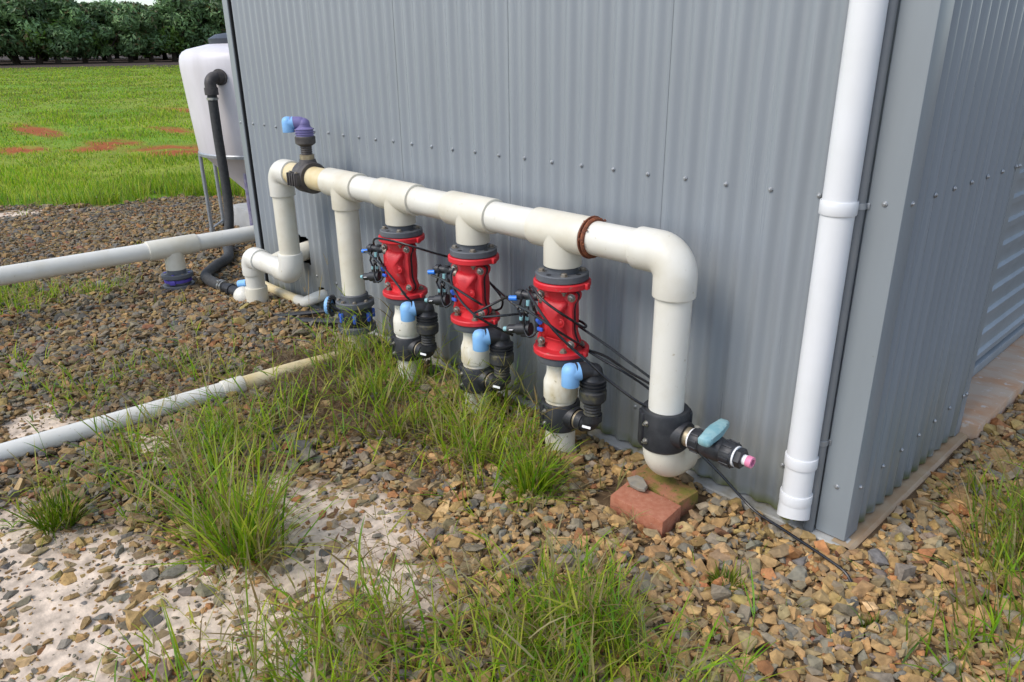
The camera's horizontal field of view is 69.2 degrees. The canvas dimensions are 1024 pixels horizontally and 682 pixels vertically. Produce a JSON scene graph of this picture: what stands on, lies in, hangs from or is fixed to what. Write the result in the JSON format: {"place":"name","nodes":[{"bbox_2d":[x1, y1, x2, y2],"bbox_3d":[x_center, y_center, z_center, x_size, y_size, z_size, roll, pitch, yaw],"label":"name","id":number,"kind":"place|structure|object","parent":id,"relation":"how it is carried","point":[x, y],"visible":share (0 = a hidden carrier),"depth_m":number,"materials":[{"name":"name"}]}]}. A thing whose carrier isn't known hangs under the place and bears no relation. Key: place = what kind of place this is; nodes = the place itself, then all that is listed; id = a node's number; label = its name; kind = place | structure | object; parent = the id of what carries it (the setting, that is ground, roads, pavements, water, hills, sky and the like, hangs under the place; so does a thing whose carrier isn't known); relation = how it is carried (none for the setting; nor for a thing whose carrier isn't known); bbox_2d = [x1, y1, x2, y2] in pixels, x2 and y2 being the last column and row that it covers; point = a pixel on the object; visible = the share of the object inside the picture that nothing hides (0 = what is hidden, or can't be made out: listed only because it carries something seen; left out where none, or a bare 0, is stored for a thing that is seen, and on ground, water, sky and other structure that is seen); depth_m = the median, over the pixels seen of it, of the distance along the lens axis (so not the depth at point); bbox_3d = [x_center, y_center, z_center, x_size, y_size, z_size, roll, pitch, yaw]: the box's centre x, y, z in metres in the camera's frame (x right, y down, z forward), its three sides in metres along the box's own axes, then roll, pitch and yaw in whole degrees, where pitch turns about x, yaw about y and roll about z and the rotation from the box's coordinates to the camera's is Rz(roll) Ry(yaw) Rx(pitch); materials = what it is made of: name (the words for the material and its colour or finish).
{"place":"outdoors","nodes":[
{"label":"outdoors","id":0,"kind":"place"},
{"bbox_2d":[6,0,159,55],"label":"sky","id":1,"kind":"structure","parent":0,"point":[149,2],"materials":[{"name":"white"}]},
{"bbox_2d":[0,54,1022,681],"bbox_3d":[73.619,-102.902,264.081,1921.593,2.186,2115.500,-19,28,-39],"label":"ground","id":2,"kind":"structure","parent":0,"point":[44,618],"depth_m":2.35,"materials":[{"name":"soil"}]},
{"bbox_2d":[0,22,25,57],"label":"mango tree","id":3,"kind":"object","parent":2,"relation":"on","point":[1,52],"visible":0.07,"depth_m":72.56,"materials":[{"name":"green plant"}]},
{"bbox_2d":[0,0,48,63],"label":"mango tree","id":4,"kind":"object","parent":2,"relation":"on","point":[15,59],"visible":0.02,"depth_m":75.20,"materials":[{"name":"green plant"}]},
{"bbox_2d":[0,0,73,63],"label":"mango tree","id":5,"kind":"object","parent":2,"relation":"on","point":[23,35],"visible":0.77,"depth_m":70.67,"materials":[{"name":"green plant"}]},
{"bbox_2d":[12,0,101,63],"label":"mango tree","id":6,"kind":"object","parent":2,"relation":"on","point":[67,37],"visible":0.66,"depth_m":72.48,"materials":[{"name":"green plant"}]},
{"bbox_2d":[0,467,115,547],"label":"grass tuft","id":7,"kind":"object","parent":2,"relation":"on","point":[51,514],"visible":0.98,"depth_m":2.48,"materials":[{"name":"green plant"}]},
{"bbox_2d":[54,0,119,62],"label":"mango tree","id":8,"kind":"object","parent":2,"relation":"on","point":[90,22],"visible":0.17,"depth_m":76.48,"materials":[{"name":"green plant"}]},
{"bbox_2d":[78,5,123,59],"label":"mango tree","id":9,"kind":"object","parent":2,"relation":"on","point":[105,57],"depth_m":90.53,"materials":[{"name":"green plant"}]},
{"bbox_2d":[69,0,145,62],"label":"mango tree","id":10,"kind":"object","parent":2,"relation":"on","point":[120,20],"visible":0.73,"depth_m":76.69,"materials":[{"name":"green plant"}]},
{"bbox_2d":[0,65,245,208],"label":"paddock grass","id":11,"kind":"structure","parent":2,"relation":"on","point":[150,183],"depth_m":14.13,"materials":[{"name":"green plant"}]},
{"bbox_2d":[97,1,157,61],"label":"mango tree","id":12,"kind":"object","parent":2,"relation":"on","point":[130,58],"visible":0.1,"depth_m":78.99,"materials":[{"name":"green plant"}]},
{"bbox_2d":[116,0,141,59],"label":"mango tree","id":13,"kind":"object","parent":2,"relation":"on","point":[135,58],"visible":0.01,"depth_m":87.83,"materials":[{"name":"green plant"}]},
{"bbox_2d":[118,1,182,61],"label":"mango tree","id":14,"kind":"object","parent":2,"relation":"on","point":[151,20],"visible":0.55,"depth_m":78.78,"materials":[{"name":"green plant"}]},
{"bbox_2d":[160,24,167,59],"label":"mango tree","id":15,"kind":"object","parent":2,"relation":"on","point":[164,56],"visible":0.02,"depth_m":93.12,"materials":[{"name":"green plant"}]},
{"bbox_2d":[142,0,206,60],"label":"mango tree","id":16,"kind":"object","parent":2,"relation":"on","point":[161,7],"visible":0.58,"depth_m":80.15,"materials":[{"name":"green plant"}]},
{"bbox_2d":[167,0,225,53],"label":"mango tree","id":17,"kind":"object","parent":2,"relation":"on","point":[212,31],"visible":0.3,"depth_m":82.36,"materials":[{"name":"green plant"}]},
{"bbox_2d":[179,0,225,40],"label":"mango tree","id":18,"kind":"object","parent":2,"relation":"on","point":[211,14],"visible":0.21,"depth_m":81.73,"materials":[{"name":"green plant"}]},
{"bbox_2d":[204,0,225,32],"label":"mango tree","id":19,"kind":"object","parent":2,"relation":"on","point":[223,28],"visible":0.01,"depth_m":83.39,"materials":[{"name":"green plant"}]},
{"bbox_2d":[121,397,366,626],"bbox_3d":[-0.811,0.458,2.245,0.766,0.536,0.840,-2,21,-4],"label":"grass tuft","id":20,"kind":"object","parent":2,"relation":"on","point":[237,528],"visible":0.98,"depth_m":2.29,"materials":[{"name":"green plant"}]},
{"bbox_2d":[0,208,1023,681],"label":"grass","id":21,"kind":"structure","parent":2,"relation":"on","point":[590,624],"depth_m":2.06,"materials":[{"name":"green plant"}]},
{"bbox_2d":[96,338,1008,681],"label":"dry grass","id":22,"kind":"structure","parent":2,"relation":"on","point":[316,392],"depth_m":3.05,"materials":[{"name":"green plant"}]},
{"bbox_2d":[222,0,1023,549],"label":"shed","id":23,"kind":"structure","parent":2,"relation":"on","point":[702,128],"depth_m":2.53,"materials":[{"name":"paint"}]},
{"bbox_2d":[241,159,700,476],"bbox_3d":[-0.484,-0.284,3.578,0.351,1.022,3.271,-19,28,-39],"label":"pipe manifold","id":24,"kind":"object","parent":23,"relation":"attached to","point":[569,240],"visible":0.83,"depth_m":2.79,"materials":[{"name":"plastic"}]},
{"bbox_2d":[282,116,323,193],"bbox_3d":[-1.059,-0.956,3.811,0.212,0.383,0.130,-19,28,-39],"label":"purple air valve","id":25,"kind":"object","parent":24,"relation":"attached to","point":[303,130],"visible":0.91,"depth_m":3.75,"materials":[{"name":"black plastic"}]},
{"bbox_2d":[324,291,376,334],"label":"butterfly valve","id":26,"kind":"object","parent":24,"relation":"attached to","point":[365,301],"visible":0.86,"depth_m":3.79,"materials":[{"name":"grey plastic"}]},
{"bbox_2d":[360,224,427,305],"bbox_3d":[-0.550,-0.355,3.398,0.312,0.382,0.208,-3,21,-6],"label":"control valve","id":27,"kind":"object","parent":24,"relation":"attached to","point":[400,264],"visible":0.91,"depth_m":3.36,"materials":[{"name":"red metal"}]},
{"bbox_2d":[363,250,411,301],"bbox_3d":[-0.567,-0.291,3.296,0.040,0.177,0.356,-19,28,-39],"label":"control tube","id":28,"kind":"object","parent":27,"relation":"attached to","point":[389,274],"visible":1,"depth_m":3.23,"materials":[{"name":"black plastic"}]},
{"bbox_2d":[372,237,447,257],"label":"control tube","id":29,"kind":"object","parent":27,"relation":"attached to","point":[409,245],"visible":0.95,"depth_m":3.18,"materials":[{"name":"black plastic"}]},
{"bbox_2d":[391,301,438,360],"bbox_3d":[-0.462,-0.056,3.458,0.164,0.316,0.284,-14,25,-32],"label":"air valve","id":30,"kind":"object","parent":24,"relation":"attached to","point":[424,343],"visible":0.94,"depth_m":3.37,"materials":[{"name":"black plastic"}]},
{"bbox_2d":[424,243,499,333],"bbox_3d":[-0.207,-0.226,3.054,0.312,0.382,0.208,-3,21,-6],"label":"control valve","id":31,"kind":"object","parent":24,"relation":"attached to","point":[472,267],"visible":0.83,"depth_m":3.01,"materials":[{"name":"red metal"}]},
{"bbox_2d":[431,274,483,305],"bbox_3d":[-0.232,-0.194,2.962,0.298,0.101,0.093,13,25,31],"label":"control tube","id":32,"kind":"object","parent":31,"relation":"attached to","point":[458,290],"visible":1,"depth_m":2.89,"materials":[{"name":"black plastic"}]},
{"bbox_2d":[492,288,503,310],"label":"control tube","id":33,"kind":"object","parent":31,"relation":"on","point":[502,304],"visible":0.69,"depth_m":3.08,"materials":[{"name":"black plastic"}]},
{"bbox_2d":[490,282,521,310],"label":"control tube","id":34,"kind":"object","parent":31,"relation":"attached to","point":[498,290],"visible":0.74,"depth_m":3.00,"materials":[{"name":"black plastic"}]},
{"bbox_2d":[458,328,513,393],"bbox_3d":[-0.119,0.073,3.114,0.164,0.316,0.284,-14,25,-32],"label":"air valve","id":35,"kind":"object","parent":24,"relation":"attached to","point":[499,342],"visible":0.88,"depth_m":3.03,"materials":[{"name":"black plastic"}]},
{"bbox_2d":[503,266,590,366],"bbox_3d":[0.130,-0.099,2.716,0.312,0.382,0.208,-3,21,-6],"label":"control valve","id":36,"kind":"object","parent":24,"relation":"attached to","point":[560,290],"visible":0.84,"depth_m":2.67,"materials":[{"name":"red metal"}]},
{"bbox_2d":[450,268,513,335],"bbox_3d":[-0.139,-0.144,2.870,0.308,0.224,0.087,16,27,36],"label":"control tube","id":37,"kind":"object","parent":36,"relation":"attached to","point":[471,311],"visible":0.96,"depth_m":2.85,"materials":[{"name":"black plastic"}]},
{"bbox_2d":[474,296,507,313],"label":"control tube","id":38,"kind":"object","parent":36,"relation":"attached to","point":[488,306],"visible":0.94,"depth_m":2.83,"materials":[{"name":"black plastic"}]},
{"bbox_2d":[473,312,523,317],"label":"control tube","id":39,"kind":"object","parent":36,"relation":"attached to","point":[500,315],"visible":0.86,"depth_m":2.80,"materials":[{"name":"black plastic"}]},
{"bbox_2d":[529,285,586,328],"bbox_3d":[0.175,-0.112,2.626,0.217,0.176,0.168,-5,22,-11],"label":"control tube","id":40,"kind":"object","parent":36,"relation":"attached to","point":[557,310],"visible":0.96,"depth_m":2.56,"materials":[{"name":"black plastic"}]},
{"bbox_2d":[512,302,649,384],"bbox_3d":[0.304,0.049,2.660,0.630,0.334,0.196,2,21,6],"label":"control tube","id":41,"kind":"object","parent":36,"relation":"attached to","point":[580,344],"visible":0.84,"depth_m":2.67,"materials":[{"name":"black plastic"}]},
{"bbox_2d":[578,326,649,378],"bbox_3d":[0.437,0.092,2.694,0.458,0.246,0.028,13,25,32],"label":"control tube","id":42,"kind":"object","parent":36,"relation":"attached to","point":[617,353],"visible":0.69,"depth_m":2.70,"materials":[{"name":"black plastic"}]},
{"bbox_2d":[588,352,648,389],"bbox_3d":[0.445,0.147,2.708,0.420,0.213,0.040,12,25,29],"label":"control tube","id":43,"kind":"object","parent":36,"relation":"attached to","point":[622,371],"visible":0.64,"depth_m":2.72,"materials":[{"name":"black plastic"}]},
{"bbox_2d":[539,362,606,433],"bbox_3d":[0.218,0.200,2.776,0.164,0.316,0.284,-14,25,-32],"label":"air valve","id":44,"kind":"object","parent":24,"relation":"attached to","point":[588,379],"visible":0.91,"depth_m":2.70,"materials":[{"name":"black plastic"}]},
{"bbox_2d":[637,400,755,468],"bbox_3d":[0.593,0.319,2.406,0.174,0.140,0.408,-19,28,-39],"label":"ball valve","id":45,"kind":"object","parent":24,"relation":"on","point":[667,435],"visible":0.98,"depth_m":2.40,"materials":[{"name":"black plastic"}]},
{"bbox_2d":[525,289,646,406],"bbox_3d":[0.222,0.025,2.529,0.509,0.326,0.089,16,27,36],"label":"control tube","id":46,"kind":"object","parent":45,"relation":"attached to","point":[581,355],"visible":1,"depth_m":2.51,"materials":[{"name":"black plastic"}]},
{"bbox_2d":[698,453,852,581],"bbox_3d":[0.839,0.542,2.385,0.064,0.196,0.620,-16,26,-33],"label":"power cable","id":47,"kind":"object","parent":24,"relation":"attached to","point":[777,525],"visible":0.86,"depth_m":2.41,"materials":[{"name":"black plastic"}]},
{"bbox_2d":[777,0,888,520],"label":"downpipe","id":48,"kind":"object","parent":23,"relation":"attached to","point":[857,79],"visible":1,"depth_m":2.04,"materials":[{"name":"white paint"}]},
{"bbox_2d":[803,0,898,531],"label":"conduit","id":49,"kind":"object","parent":23,"relation":"attached to","point":[825,442],"visible":0.65,"depth_m":2.06,"materials":[{"name":"metal"}]},
{"bbox_2d":[972,155,1023,376],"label":"roller door","id":50,"kind":"structure","parent":23,"relation":"in","point":[1004,321],"depth_m":3.45,"materials":[{"name":"grey metal"}]},
{"bbox_2d":[610,482,680,537],"bbox_3d":[0.451,0.571,2.523,0.124,0.070,0.235,-19,28,-39],"label":"brick","id":51,"kind":"object","parent":2,"relation":"on","point":[663,518],"visible":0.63,"depth_m":2.48,"materials":[{"name":"red brick"}]},
{"bbox_2d":[627,475,647,491],"bbox_3d":[0.437,0.497,2.578,0.054,0.023,0.093,-3,21,-7],"label":"stone","id":52,"kind":"object","parent":51,"relation":"on","point":[637,482],"visible":1,"depth_m":2.57,"materials":[{"name":"grey stone"}]},
{"bbox_2d":[626,464,697,517],"bbox_3d":[0.529,0.528,2.620,0.112,0.072,0.240,-17,26,-36],"label":"brick","id":53,"kind":"object","parent":2,"relation":"on","point":[681,494],"visible":0.67,"depth_m":2.57,"materials":[{"name":"brown brick"}]},
{"bbox_2d":[959,334,1023,439],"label":"concrete slab","id":54,"kind":"structure","parent":2,"relation":"on","point":[996,385],"depth_m":3.28,"materials":[{"name":"beige concrete"}]},
{"bbox_2d":[0,181,1023,681],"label":"gravel","id":55,"kind":"structure","parent":0,"point":[130,223],"depth_m":2.47,"materials":[{"name":"brown gravel"}]},
{"bbox_2d":[0,225,254,290],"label":"irrigation pipe","id":56,"kind":"object","parent":55,"relation":"on","point":[172,252],"visible":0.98,"depth_m":4.91,"materials":[{"name":"white plastic"}]},
{"bbox_2d":[0,349,356,459],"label":"ground pipe","id":57,"kind":"object","parent":55,"relation":"on","point":[54,438],"visible":0.6,"depth_m":3.16,"materials":[{"name":"white plastic"}]},
{"bbox_2d":[179,33,245,231],"bbox_3d":[-2.168,-1.865,6.642,1.314,1.695,1.314,-19,28,-39],"label":"cone tank","id":58,"kind":"object","parent":55,"relation":"on","point":[198,64],"visible":0.25,"depth_m":6.06,"materials":[{"name":"plastic"}]},
{"bbox_2d":[200,69,245,295],"bbox_3d":[-2.149,-1.206,5.348,0.342,1.394,1.729,-7,22,-17],"label":"suction hose","id":59,"kind":"object","parent":58,"relation":"attached to","point":[212,79],"visible":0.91,"depth_m":5.85,"materials":[{"name":"black plastic"}]},
{"bbox_2d":[233,286,245,301],"bbox_3d":[-1.737,-0.288,4.806,0.126,0.133,0.140,-19,28,-39],"label":"pipe end","id":60,"kind":"object","parent":55,"relation":"on","point":[239,294],"visible":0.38,"depth_m":4.75,"materials":[{"name":"white plastic"}]},
{"bbox_2d":[233,203,249,226],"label":"concrete block","id":61,"kind":"structure","parent":55,"relation":"on","point":[241,216],"depth_m":6.85,"materials":[{"name":"white concrete"}]},
{"bbox_2d":[243,173,252,225],"bbox_3d":[-2.275,-1.237,6.442,0.060,0.730,0.060,-19,28,-39],"label":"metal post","id":62,"kind":"object","parent":55,"relation":"on","point":[247,198],"visible":0.16,"depth_m":6.42,"materials":[{"name":"metal"}]},
{"bbox_2d":[265,281,327,306],"bbox_3d":[-1.453,-0.346,4.807,0.144,0.144,0.918,-19,28,-39],"label":"drain pipe","id":63,"kind":"object","parent":55,"relation":"on","point":[313,298],"visible":0.84,"depth_m":4.59,"materials":[{"name":"plastic"}]},
{"bbox_2d":[273,309,324,316],"bbox_3d":[-1.232,-0.169,4.397,0.477,0.115,0.032,4,22,12],"label":"plastic strip","id":64,"kind":"object","parent":55,"relation":"on","point":[309,312],"visible":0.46,"depth_m":4.39,"materials":[{"name":"black plastic"}]},
{"bbox_2d":[277,318,339,324],"bbox_3d":[-1.126,-0.116,4.273,0.553,0.098,0.060,8,23,22],"label":"plastic strip","id":65,"kind":"object","parent":55,"relation":"on","point":[320,320],"visible":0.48,"depth_m":4.26,"materials":[{"name":"grey plastic"}]},
{"bbox_2d":[464,406,591,529],"bbox_3d":[0.064,0.412,2.598,0.468,0.309,0.501,-19,28,-39],"label":"grass tuft","id":66,"kind":"object","parent":55,"relation":"on","point":[524,469],"visible":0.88,"depth_m":2.62,"materials":[{"name":"green plant"}]},
{"bbox_2d":[704,559,766,603],"bbox_3d":[0.638,0.693,2.162,0.195,0.093,0.195,-10,23,-22],"label":"grass tuft","id":67,"kind":"object","parent":55,"relation":"on","point":[731,575],"visible":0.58,"depth_m":2.19,"materials":[{"name":"green plant"}]},
{"bbox_2d":[861,611,892,628],"bbox_3d":[0.985,0.765,2.004,0.089,0.054,0.129,-8,22,-17],"label":"grass tuft","id":68,"kind":"object","parent":55,"relation":"on","point":[871,621],"visible":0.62,"depth_m":2.02,"materials":[{"name":"green plant"}]},
{"bbox_2d":[960,463,1003,493],"bbox_3d":[1.630,0.498,2.569,0.248,0.127,0.145,-19,28,-39],"label":"grass tuft","id":69,"kind":"object","parent":55,"relation":"on","point":[977,483],"visible":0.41,"depth_m":2.61,"materials":[{"name":"green plant"}]}
]}

